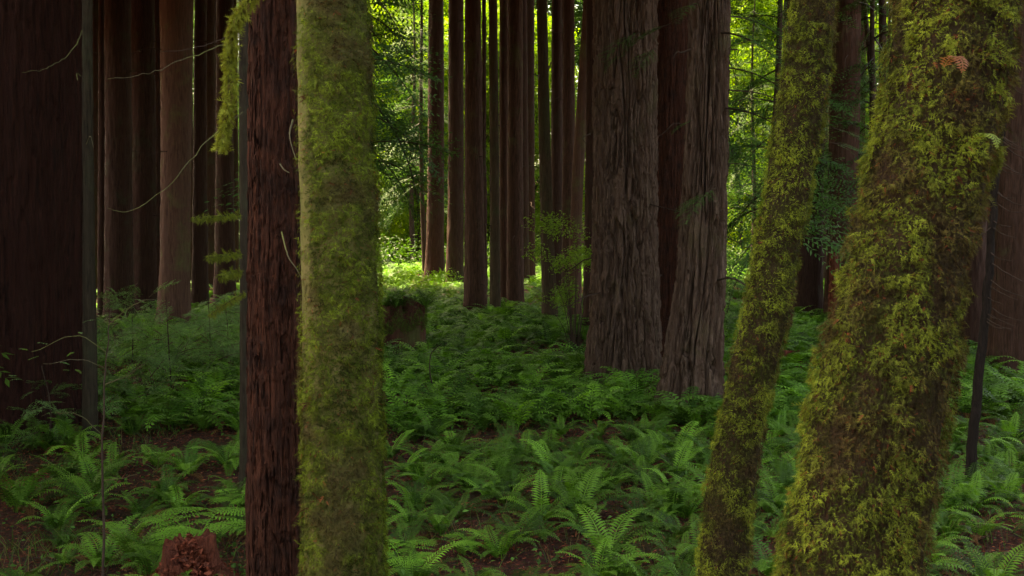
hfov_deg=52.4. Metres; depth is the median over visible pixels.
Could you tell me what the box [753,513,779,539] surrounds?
sword fern
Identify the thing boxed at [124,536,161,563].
sword fern
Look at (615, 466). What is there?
sword fern
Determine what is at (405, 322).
tree stump
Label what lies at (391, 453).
sword fern
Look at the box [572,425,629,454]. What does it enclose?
sword fern
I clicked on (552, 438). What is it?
sword fern
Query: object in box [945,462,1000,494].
sword fern
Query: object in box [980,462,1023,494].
sword fern
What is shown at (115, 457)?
sword fern
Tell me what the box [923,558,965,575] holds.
sword fern
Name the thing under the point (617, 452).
sword fern
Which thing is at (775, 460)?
sword fern
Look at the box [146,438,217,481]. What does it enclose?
sword fern
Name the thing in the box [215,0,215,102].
redwood tree
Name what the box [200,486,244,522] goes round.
sword fern
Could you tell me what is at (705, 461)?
sword fern
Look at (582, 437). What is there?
sword fern
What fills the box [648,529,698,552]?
sword fern
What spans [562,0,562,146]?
redwood tree
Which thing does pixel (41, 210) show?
redwood tree
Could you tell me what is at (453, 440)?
sword fern
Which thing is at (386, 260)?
undergrowth
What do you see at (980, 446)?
sword fern
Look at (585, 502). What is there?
sword fern
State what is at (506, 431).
sword fern
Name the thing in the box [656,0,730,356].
redwood tree
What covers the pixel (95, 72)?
redwood tree
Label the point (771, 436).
sword fern
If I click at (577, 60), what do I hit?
maple tree
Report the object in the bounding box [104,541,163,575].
sword fern
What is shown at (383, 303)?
fern
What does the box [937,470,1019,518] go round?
sword fern
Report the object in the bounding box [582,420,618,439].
sword fern
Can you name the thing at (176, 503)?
sword fern
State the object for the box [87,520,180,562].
sword fern
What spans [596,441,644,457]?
sword fern
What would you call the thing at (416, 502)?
sword fern
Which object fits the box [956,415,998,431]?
sword fern
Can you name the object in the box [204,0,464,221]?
hemlock tree
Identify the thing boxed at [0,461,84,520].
sword fern
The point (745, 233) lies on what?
maple tree
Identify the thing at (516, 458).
sword fern
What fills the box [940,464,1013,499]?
sword fern
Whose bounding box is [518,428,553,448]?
sword fern
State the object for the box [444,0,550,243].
maple tree
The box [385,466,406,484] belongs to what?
sword fern
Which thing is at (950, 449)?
sword fern
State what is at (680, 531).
sword fern
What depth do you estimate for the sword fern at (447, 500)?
12.85 m
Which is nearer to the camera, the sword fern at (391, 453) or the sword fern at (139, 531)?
the sword fern at (139, 531)
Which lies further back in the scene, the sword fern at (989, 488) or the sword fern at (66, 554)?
the sword fern at (989, 488)
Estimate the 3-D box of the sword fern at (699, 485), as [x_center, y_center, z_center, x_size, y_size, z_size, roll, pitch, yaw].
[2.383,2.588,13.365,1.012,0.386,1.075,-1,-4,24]
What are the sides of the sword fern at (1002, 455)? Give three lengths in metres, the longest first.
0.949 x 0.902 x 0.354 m
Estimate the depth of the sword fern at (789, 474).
13.46 m
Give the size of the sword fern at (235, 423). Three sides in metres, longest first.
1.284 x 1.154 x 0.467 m
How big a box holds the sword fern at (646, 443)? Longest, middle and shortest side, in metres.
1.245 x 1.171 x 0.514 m
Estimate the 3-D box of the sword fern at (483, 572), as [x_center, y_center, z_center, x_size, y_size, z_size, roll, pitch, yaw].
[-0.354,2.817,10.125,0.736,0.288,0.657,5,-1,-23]
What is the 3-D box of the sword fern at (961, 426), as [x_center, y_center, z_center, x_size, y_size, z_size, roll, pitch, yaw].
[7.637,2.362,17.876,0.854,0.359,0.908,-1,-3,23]
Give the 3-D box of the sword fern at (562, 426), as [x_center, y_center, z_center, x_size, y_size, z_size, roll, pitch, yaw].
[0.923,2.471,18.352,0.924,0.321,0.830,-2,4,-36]
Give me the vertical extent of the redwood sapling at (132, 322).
2.838 m
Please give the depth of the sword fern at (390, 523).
11.73 m
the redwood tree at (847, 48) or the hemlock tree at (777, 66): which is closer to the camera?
the hemlock tree at (777, 66)
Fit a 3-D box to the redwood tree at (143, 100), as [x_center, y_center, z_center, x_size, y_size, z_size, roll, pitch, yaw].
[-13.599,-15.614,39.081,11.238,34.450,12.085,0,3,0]
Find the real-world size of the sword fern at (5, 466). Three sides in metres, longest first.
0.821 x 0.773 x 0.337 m
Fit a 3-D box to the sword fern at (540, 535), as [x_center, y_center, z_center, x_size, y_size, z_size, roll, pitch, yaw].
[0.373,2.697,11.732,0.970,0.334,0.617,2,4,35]
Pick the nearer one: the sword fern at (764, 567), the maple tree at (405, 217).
the sword fern at (764, 567)
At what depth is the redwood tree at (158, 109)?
42.35 m
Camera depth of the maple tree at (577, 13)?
130.24 m
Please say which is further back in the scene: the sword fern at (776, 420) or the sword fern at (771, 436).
the sword fern at (776, 420)
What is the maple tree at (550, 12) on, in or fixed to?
on the ground at (452, 552)
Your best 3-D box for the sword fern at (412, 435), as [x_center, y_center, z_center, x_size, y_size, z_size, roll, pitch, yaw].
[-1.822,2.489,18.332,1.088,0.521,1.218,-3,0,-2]
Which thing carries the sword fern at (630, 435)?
on the ground at (452, 552)
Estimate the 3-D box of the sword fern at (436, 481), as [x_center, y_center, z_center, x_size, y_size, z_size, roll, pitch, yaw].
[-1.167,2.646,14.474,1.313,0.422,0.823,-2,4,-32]
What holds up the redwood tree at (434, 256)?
on the ground at (452, 552)
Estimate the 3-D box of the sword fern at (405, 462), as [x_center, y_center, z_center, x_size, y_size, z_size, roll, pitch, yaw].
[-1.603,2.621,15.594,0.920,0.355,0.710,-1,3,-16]
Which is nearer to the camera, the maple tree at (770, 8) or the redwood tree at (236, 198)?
the redwood tree at (236, 198)
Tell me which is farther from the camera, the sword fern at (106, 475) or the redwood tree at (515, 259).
the redwood tree at (515, 259)
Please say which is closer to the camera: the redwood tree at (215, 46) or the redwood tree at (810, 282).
the redwood tree at (810, 282)
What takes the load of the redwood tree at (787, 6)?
on the ground at (452, 552)
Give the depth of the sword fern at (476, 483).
13.55 m
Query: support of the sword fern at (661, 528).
on the ground at (452, 552)
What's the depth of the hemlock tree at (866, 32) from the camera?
37.91 m
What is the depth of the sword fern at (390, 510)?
12.75 m
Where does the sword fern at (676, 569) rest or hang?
on the ground at (452, 552)
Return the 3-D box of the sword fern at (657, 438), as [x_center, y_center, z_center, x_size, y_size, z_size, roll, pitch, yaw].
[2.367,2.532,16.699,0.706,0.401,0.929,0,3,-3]
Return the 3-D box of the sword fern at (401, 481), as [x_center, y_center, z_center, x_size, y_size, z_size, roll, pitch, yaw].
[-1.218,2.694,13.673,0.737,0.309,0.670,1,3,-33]
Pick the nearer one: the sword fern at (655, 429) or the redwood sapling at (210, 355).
the sword fern at (655, 429)
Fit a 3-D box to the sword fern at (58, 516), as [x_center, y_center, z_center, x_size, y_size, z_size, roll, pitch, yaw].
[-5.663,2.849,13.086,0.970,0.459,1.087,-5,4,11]
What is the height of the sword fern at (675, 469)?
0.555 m
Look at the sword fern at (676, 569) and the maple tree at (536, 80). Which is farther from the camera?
the maple tree at (536, 80)
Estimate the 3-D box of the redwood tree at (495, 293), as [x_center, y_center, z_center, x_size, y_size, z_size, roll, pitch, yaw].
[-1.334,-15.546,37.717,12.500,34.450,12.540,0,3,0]
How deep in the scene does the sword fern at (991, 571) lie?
9.88 m
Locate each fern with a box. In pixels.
[0,414,36,445]
[0,444,16,465]
[0,448,23,467]
[0,454,23,484]
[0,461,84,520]
[0,560,69,575]
[5,415,55,451]
[9,424,83,453]
[17,492,99,530]
[20,418,75,439]
[21,512,101,556]
[25,411,108,454]
[33,432,134,466]
[33,446,113,486]
[35,457,126,504]
[36,544,86,573]
[52,452,135,499]
[54,475,131,515]
[56,514,149,572]
[63,460,134,488]
[76,504,175,547]
[86,442,138,476]
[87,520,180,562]
[102,402,165,436]
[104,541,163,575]
[106,491,173,517]
[112,528,193,574]
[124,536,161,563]
[125,464,202,505]
[133,444,183,472]
[135,485,209,516]
[139,468,196,493]
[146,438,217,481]
[161,554,193,575]
[164,446,205,463]
[168,397,237,434]
[176,523,240,543]
[191,439,239,475]
[198,478,244,502]
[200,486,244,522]
[206,431,239,457]
[206,502,245,541]
[207,475,245,494]
[214,410,239,430]
[223,435,239,445]
[378,288,410,299]
[381,294,401,306]
[382,430,415,459]
[382,497,455,536]
[384,414,444,438]
[384,501,399,524]
[384,513,408,550]
[384,540,467,575]
[385,292,413,306]
[385,412,436,445]
[385,448,427,475]
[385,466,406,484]
[385,477,454,510]
[386,291,409,307]
[386,515,426,550]
[387,546,424,567]
[389,443,457,467]
[389,497,472,544]
[390,452,455,482]
[393,478,448,501]
[395,566,412,575]
[396,459,474,487]
[399,407,466,439]
[399,437,457,461]
[402,289,433,301]
[410,290,447,307]
[410,291,441,306]
[414,446,490,477]
[414,490,503,518]
[415,431,481,456]
[423,488,462,508]
[424,440,484,464]
[429,450,514,484]
[432,429,488,455]
[432,451,514,493]
[432,531,484,555]
[443,555,503,575]
[445,436,515,462]
[448,476,528,503]
[459,522,538,558]
[463,474,552,506]
[467,462,542,495]
[468,504,559,555]
[471,419,538,457]
[471,456,524,484]
[474,434,553,471]
[482,564,572,575]
[487,429,547,461]
[489,445,525,461]
[489,452,523,475]
[492,469,589,520]
[501,503,585,541]
[508,428,584,452]
[511,363,551,383]
[513,464,598,500]
[517,443,564,466]
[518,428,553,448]
[520,439,585,471]
[524,467,631,519]
[529,443,610,471]
[533,417,575,435]
[533,456,581,486]
[535,428,599,456]
[545,415,587,435]
[545,437,610,464]
[546,504,617,536]
[548,455,586,475]
[551,466,610,493]
[554,460,620,492]
[555,536,654,575]
[556,504,679,567]
[559,465,622,516]
[564,438,594,455]
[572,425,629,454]
[574,472,643,496]
[576,379,646,391]
[579,547,655,575]
[580,436,654,465]
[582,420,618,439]
[582,566,592,575]
[586,454,632,476]
[593,465,628,491]
[595,439,637,464]
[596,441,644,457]
[597,416,658,441]
[598,485,664,531]
[606,550,681,575]
[608,436,682,469]
[609,454,667,485]
[610,418,687,451]
[616,461,677,496]
[617,459,675,483]
[620,471,683,508]
[622,507,702,538]
[624,424,693,456]
[625,466,706,517]
[627,418,660,437]
[635,413,671,429]
[636,553,698,575]
[637,429,675,454]
[639,506,682,537]
[640,424,682,450]
[640,533,698,575]
[641,468,701,494]
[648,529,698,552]
[653,513,700,557]
[654,440,703,481]
[655,437,710,466]
[655,493,704,518]
[656,425,708,447]
[657,421,710,460]
[662,471,705,500]
[668,405,714,428]
[668,531,700,566]
[669,432,711,465]
[673,459,769,518]
[680,450,711,484]
[681,446,773,465]
[684,445,710,463]
[687,432,711,455]
[689,426,715,448]
[690,419,718,442]
[699,457,786,479]
[748,536,782,575]
[751,512,788,537]
[753,469,795,512]
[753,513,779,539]
[754,460,797,505]
[754,493,786,518]
[757,457,796,493]
[758,455,783,475]
[758,496,788,522]
[761,429,799,449]
[761,434,798,464]
[761,447,799,471]
[763,408,801,436]
[765,410,797,431]
[766,413,806,443]
[766,452,799,480]
[767,437,799,463]
[769,424,802,453]
[790,333,823,347]
[923,549,959,575]
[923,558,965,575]
[925,528,973,563]
[926,534,966,553]
[929,537,1023,575]
[931,500,984,529]
[931,512,985,538]
[932,486,986,527]
[933,487,962,517]
[936,460,1004,516]
[936,467,963,489]
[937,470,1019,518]
[938,509,1019,545]
[939,426,966,446]
[939,444,965,469]
[940,55,968,71]
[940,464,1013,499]
[942,423,998,444]
[942,433,985,453]
[944,551,1012,573]
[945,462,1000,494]
[946,416,981,433]
[949,428,1023,459]
[951,446,992,467]
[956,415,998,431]
[957,360,1021,373]
[957,438,1023,467]
[961,451,1022,480]
[964,427,1023,458]
[964,472,1023,503]
[969,133,1000,148]
[977,436,1023,466]
[977,449,1023,475]
[979,412,1023,442]
[980,403,1023,441]
[980,429,1023,445]
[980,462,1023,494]
[983,456,1023,487]
[987,493,1023,518]
[1009,511,1023,530]
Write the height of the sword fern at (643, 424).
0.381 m
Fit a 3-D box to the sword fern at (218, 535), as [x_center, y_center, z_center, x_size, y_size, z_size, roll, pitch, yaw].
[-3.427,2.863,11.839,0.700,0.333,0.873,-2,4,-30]
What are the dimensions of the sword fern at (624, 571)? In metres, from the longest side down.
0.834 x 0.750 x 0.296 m
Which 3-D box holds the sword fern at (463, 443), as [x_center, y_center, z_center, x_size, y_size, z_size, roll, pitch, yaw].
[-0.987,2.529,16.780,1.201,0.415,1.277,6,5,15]
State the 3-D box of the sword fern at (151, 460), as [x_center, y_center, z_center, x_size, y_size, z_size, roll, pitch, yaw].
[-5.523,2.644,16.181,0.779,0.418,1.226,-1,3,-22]
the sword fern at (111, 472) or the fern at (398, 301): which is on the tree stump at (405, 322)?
the fern at (398, 301)
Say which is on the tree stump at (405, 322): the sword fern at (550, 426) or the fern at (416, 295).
the fern at (416, 295)
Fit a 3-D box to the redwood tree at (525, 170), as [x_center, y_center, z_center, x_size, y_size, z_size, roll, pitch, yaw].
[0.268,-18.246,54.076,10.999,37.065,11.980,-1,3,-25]
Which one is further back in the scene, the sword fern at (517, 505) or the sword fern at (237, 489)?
the sword fern at (237, 489)
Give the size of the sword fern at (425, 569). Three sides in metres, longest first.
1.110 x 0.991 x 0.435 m
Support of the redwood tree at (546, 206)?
on the ground at (452, 552)
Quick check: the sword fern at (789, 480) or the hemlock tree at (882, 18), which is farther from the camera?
the hemlock tree at (882, 18)
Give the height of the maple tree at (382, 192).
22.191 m
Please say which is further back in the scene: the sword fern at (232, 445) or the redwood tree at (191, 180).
the redwood tree at (191, 180)
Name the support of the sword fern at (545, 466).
on the ground at (452, 552)
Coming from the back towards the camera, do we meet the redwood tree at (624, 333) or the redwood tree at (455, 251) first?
the redwood tree at (455, 251)
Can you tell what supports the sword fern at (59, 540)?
on the ground at (452, 552)
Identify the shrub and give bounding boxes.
[377,267,460,292]
[521,210,591,351]
[726,251,750,296]
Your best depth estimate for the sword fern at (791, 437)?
16.13 m
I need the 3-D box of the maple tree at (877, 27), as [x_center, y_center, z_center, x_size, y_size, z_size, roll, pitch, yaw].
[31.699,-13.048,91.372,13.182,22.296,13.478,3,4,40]
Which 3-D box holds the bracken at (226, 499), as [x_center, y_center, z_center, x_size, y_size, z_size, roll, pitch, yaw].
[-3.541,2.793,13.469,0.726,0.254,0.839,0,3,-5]
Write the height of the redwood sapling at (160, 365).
2.301 m
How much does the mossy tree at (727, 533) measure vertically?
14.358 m
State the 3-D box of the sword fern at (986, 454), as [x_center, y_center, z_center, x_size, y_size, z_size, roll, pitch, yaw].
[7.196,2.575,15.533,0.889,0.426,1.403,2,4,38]
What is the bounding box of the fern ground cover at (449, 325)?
[96,261,1023,436]
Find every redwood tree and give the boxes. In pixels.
[0,0,82,439]
[22,0,99,440]
[92,0,97,297]
[93,0,104,319]
[102,0,158,324]
[108,0,248,488]
[129,0,222,333]
[131,0,159,314]
[155,0,160,287]
[190,81,192,278]
[191,0,236,308]
[206,0,215,287]
[207,0,238,304]
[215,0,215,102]
[233,0,238,282]
[245,0,303,575]
[423,0,447,281]
[442,0,489,310]
[445,0,463,285]
[472,0,500,313]
[482,0,489,297]
[484,0,507,306]
[502,0,552,305]
[523,0,529,285]
[527,0,535,277]
[529,0,584,313]
[530,0,562,317]
[547,0,581,296]
[556,0,585,316]
[559,0,679,391]
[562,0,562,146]
[582,0,593,329]
[653,0,786,415]
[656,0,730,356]
[783,0,793,52]
[790,112,825,317]
[822,0,878,315]
[823,106,827,277]
[858,3,866,191]
[958,194,987,348]
[986,0,1023,373]
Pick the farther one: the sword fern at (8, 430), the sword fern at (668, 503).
the sword fern at (8, 430)
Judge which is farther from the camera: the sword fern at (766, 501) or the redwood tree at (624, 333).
the redwood tree at (624, 333)
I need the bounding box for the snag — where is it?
[828,253,839,319]
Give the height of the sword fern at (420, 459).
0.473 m
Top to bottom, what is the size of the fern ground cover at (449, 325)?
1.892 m
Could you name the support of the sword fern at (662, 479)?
on the ground at (452, 552)
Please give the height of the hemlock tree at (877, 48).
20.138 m
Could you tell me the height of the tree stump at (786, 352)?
0.563 m
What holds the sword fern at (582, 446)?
on the ground at (452, 552)
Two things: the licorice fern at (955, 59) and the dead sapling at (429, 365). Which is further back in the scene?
the dead sapling at (429, 365)
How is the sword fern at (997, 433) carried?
on the ground at (452, 552)
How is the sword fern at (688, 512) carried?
on the ground at (452, 552)
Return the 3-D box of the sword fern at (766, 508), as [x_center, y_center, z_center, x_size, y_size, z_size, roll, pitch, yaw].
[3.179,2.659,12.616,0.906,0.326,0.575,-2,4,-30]
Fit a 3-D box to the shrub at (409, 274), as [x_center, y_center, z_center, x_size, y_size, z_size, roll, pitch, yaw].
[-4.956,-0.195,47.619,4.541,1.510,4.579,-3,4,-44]
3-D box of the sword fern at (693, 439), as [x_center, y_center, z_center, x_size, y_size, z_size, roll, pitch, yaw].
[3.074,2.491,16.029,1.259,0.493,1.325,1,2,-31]
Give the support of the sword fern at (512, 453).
on the ground at (452, 552)
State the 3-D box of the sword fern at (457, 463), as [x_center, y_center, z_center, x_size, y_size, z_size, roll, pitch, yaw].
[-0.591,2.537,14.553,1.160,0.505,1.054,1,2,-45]
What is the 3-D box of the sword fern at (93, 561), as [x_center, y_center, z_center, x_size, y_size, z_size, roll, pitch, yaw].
[-4.569,2.934,11.631,1.070,0.441,1.126,2,10,6]
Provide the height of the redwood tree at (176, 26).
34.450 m
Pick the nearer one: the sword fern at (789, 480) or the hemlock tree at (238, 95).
the sword fern at (789, 480)
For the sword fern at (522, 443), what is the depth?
16.29 m
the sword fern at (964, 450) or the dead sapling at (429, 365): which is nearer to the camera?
the sword fern at (964, 450)
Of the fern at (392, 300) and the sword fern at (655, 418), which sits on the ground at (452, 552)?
the sword fern at (655, 418)
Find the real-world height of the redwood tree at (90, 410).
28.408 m
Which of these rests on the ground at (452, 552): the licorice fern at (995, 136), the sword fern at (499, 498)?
the sword fern at (499, 498)
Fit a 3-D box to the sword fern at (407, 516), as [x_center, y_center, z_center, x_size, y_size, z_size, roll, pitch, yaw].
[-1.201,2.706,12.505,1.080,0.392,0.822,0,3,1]
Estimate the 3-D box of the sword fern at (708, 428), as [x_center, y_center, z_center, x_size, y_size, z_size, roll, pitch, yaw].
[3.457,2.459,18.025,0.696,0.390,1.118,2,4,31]
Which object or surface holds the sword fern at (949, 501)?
on the ground at (452, 552)
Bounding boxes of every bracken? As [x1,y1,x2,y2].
[137,507,245,547]
[210,489,244,508]
[383,539,436,569]
[445,529,486,550]
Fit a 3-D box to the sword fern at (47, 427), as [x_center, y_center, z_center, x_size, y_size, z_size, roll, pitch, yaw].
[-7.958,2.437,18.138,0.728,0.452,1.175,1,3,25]
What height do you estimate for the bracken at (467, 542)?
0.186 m
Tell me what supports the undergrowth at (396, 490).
on the ground at (452, 552)
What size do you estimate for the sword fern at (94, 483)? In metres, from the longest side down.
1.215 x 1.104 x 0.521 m
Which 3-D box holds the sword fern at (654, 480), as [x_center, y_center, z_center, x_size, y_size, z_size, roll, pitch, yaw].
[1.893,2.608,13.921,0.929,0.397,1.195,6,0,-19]
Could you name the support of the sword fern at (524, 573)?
on the ground at (452, 552)
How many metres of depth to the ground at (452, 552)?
13.59 m
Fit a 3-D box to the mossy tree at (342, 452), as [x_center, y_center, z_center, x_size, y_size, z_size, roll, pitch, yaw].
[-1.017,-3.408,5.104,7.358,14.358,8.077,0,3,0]
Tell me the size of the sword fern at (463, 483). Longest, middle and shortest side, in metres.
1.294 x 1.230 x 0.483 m
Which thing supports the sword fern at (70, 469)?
on the ground at (452, 552)
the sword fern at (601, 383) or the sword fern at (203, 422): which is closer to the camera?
the sword fern at (203, 422)
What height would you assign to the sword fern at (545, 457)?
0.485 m
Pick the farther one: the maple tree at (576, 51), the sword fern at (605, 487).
the maple tree at (576, 51)
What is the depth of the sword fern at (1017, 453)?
15.70 m
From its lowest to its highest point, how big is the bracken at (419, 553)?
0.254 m
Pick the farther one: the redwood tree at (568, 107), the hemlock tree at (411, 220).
the hemlock tree at (411, 220)
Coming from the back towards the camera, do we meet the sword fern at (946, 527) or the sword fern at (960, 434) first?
the sword fern at (960, 434)
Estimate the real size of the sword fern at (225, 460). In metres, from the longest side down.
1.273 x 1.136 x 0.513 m
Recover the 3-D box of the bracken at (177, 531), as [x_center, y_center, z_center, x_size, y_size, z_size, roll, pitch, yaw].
[-3.560,2.828,11.970,1.330,0.388,1.774,-2,3,-28]
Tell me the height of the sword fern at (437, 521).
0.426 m
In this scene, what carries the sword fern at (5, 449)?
on the ground at (452, 552)
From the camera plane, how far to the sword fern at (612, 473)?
14.40 m
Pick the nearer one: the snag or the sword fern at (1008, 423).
the sword fern at (1008, 423)
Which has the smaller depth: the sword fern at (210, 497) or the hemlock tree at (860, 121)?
the sword fern at (210, 497)
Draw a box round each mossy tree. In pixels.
[209,0,391,575]
[694,0,867,575]
[769,0,1023,575]
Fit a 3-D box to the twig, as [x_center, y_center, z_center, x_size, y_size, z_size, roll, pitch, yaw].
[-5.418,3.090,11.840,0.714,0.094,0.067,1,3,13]
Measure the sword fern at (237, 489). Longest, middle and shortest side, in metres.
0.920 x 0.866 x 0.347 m
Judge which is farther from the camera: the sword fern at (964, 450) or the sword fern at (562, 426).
the sword fern at (562, 426)
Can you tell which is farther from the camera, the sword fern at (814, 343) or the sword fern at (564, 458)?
the sword fern at (814, 343)
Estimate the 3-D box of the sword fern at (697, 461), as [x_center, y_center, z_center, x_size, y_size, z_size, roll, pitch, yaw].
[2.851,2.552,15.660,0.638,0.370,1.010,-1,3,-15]
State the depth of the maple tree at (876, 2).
122.23 m
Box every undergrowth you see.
[0,296,1023,575]
[239,223,750,273]
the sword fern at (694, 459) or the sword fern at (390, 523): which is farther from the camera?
the sword fern at (694, 459)
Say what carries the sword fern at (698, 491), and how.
on the ground at (452, 552)
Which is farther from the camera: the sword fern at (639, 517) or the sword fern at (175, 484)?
the sword fern at (175, 484)
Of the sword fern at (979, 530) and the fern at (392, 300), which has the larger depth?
the fern at (392, 300)
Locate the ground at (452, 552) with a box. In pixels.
[0,182,1023,575]
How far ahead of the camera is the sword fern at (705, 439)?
16.41 m
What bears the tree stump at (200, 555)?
on the ground at (452, 552)
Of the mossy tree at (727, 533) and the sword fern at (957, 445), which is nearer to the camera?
the mossy tree at (727, 533)
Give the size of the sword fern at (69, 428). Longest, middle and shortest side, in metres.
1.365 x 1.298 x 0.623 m
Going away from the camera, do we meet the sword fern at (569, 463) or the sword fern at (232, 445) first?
the sword fern at (569, 463)
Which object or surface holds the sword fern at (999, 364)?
on the ground at (452, 552)
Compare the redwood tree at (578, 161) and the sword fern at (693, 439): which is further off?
the redwood tree at (578, 161)
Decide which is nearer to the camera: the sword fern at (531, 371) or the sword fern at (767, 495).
the sword fern at (767, 495)
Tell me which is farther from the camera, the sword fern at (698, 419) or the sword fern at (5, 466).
the sword fern at (698, 419)
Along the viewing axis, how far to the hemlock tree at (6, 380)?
11.64 m
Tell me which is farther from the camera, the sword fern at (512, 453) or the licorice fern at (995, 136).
the sword fern at (512, 453)
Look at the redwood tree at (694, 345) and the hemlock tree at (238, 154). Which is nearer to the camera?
the redwood tree at (694, 345)
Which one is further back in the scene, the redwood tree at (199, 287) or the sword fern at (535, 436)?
the redwood tree at (199, 287)
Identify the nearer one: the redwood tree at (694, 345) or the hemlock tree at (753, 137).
the redwood tree at (694, 345)
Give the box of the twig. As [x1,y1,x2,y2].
[7,554,62,565]
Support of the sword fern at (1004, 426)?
on the ground at (452, 552)
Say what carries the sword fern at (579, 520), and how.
on the ground at (452, 552)
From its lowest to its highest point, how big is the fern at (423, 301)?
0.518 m
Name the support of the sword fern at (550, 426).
on the ground at (452, 552)
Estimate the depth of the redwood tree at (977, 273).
28.19 m
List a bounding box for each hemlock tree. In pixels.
[0,353,17,386]
[192,8,194,122]
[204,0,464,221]
[236,0,239,236]
[237,48,239,248]
[368,0,450,224]
[375,0,464,265]
[382,0,448,279]
[724,0,860,312]
[726,0,774,271]
[728,2,773,201]
[802,0,897,250]
[824,21,876,205]
[858,0,891,175]
[862,1,878,133]
[878,0,885,128]
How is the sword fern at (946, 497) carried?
on the ground at (452, 552)
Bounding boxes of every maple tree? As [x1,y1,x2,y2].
[367,0,448,247]
[368,0,426,262]
[374,12,488,263]
[379,0,489,258]
[399,0,539,264]
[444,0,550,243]
[446,0,584,229]
[463,9,584,263]
[499,0,584,214]
[575,0,584,209]
[575,0,734,178]
[727,0,783,260]
[727,1,783,250]
[727,23,770,258]
[758,0,891,140]
[865,14,891,154]
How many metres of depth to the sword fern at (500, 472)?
14.50 m
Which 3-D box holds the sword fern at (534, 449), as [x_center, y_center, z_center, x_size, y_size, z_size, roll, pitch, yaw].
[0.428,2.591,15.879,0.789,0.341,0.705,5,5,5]
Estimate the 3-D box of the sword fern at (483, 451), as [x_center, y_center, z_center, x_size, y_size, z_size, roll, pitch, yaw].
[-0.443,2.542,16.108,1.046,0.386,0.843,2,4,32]
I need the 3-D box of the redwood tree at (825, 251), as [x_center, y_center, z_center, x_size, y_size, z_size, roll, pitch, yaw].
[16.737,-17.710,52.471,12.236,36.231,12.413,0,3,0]
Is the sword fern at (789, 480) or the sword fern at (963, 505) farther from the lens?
the sword fern at (789, 480)
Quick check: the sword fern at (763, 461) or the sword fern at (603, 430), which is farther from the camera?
the sword fern at (603, 430)
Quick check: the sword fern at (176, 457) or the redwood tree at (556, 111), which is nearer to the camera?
the sword fern at (176, 457)
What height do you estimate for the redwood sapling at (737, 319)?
2.401 m
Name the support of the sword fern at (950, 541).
on the ground at (452, 552)
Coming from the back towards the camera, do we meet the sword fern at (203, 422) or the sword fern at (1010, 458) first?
the sword fern at (203, 422)
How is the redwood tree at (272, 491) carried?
on the ground at (452, 552)
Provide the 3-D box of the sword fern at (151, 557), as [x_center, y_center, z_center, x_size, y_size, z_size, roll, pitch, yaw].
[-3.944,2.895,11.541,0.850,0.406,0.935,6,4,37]
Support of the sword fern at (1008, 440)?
on the ground at (452, 552)
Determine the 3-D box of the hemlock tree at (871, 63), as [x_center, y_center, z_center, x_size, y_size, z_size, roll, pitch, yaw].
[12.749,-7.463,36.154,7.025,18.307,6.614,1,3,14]
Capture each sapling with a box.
[0,366,122,448]
[9,297,159,575]
[70,299,150,408]
[96,272,188,374]
[97,301,239,399]
[121,291,239,376]
[144,294,239,353]
[429,344,440,382]
[724,283,807,348]
[965,16,1023,481]
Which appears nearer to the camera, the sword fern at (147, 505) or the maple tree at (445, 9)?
the sword fern at (147, 505)
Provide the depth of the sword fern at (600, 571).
10.28 m
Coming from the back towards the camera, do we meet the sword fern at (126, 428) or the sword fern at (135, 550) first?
the sword fern at (126, 428)
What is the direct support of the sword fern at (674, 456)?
on the ground at (452, 552)
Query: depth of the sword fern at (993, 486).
13.17 m
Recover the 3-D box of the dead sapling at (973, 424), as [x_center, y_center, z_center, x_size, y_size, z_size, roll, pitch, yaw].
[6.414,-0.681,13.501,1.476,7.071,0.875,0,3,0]
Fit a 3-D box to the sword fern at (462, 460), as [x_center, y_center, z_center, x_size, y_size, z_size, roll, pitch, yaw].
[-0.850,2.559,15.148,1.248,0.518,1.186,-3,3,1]
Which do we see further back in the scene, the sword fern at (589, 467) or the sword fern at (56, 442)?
the sword fern at (56, 442)
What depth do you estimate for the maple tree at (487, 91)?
83.97 m
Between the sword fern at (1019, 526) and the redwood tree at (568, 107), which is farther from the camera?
the redwood tree at (568, 107)
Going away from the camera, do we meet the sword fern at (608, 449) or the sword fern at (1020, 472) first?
the sword fern at (1020, 472)
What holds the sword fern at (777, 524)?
on the ground at (452, 552)
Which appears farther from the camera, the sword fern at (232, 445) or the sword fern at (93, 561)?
the sword fern at (232, 445)
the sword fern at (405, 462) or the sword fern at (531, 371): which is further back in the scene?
the sword fern at (531, 371)
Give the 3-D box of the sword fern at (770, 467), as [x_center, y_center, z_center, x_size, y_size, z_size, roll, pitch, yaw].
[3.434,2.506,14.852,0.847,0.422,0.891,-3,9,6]
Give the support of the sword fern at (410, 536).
on the ground at (452, 552)
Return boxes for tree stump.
[142,529,240,575]
[378,296,427,356]
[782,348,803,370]
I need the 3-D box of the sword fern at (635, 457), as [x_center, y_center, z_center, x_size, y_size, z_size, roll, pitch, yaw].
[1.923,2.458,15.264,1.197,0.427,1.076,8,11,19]
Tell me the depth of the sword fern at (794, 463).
14.38 m
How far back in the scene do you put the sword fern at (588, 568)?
9.84 m
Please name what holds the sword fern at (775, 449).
on the ground at (452, 552)
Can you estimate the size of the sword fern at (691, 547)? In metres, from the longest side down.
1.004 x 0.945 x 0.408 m
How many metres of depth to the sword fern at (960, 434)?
16.86 m
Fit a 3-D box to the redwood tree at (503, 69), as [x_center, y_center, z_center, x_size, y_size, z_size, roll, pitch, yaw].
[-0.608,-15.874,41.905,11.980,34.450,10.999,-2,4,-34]

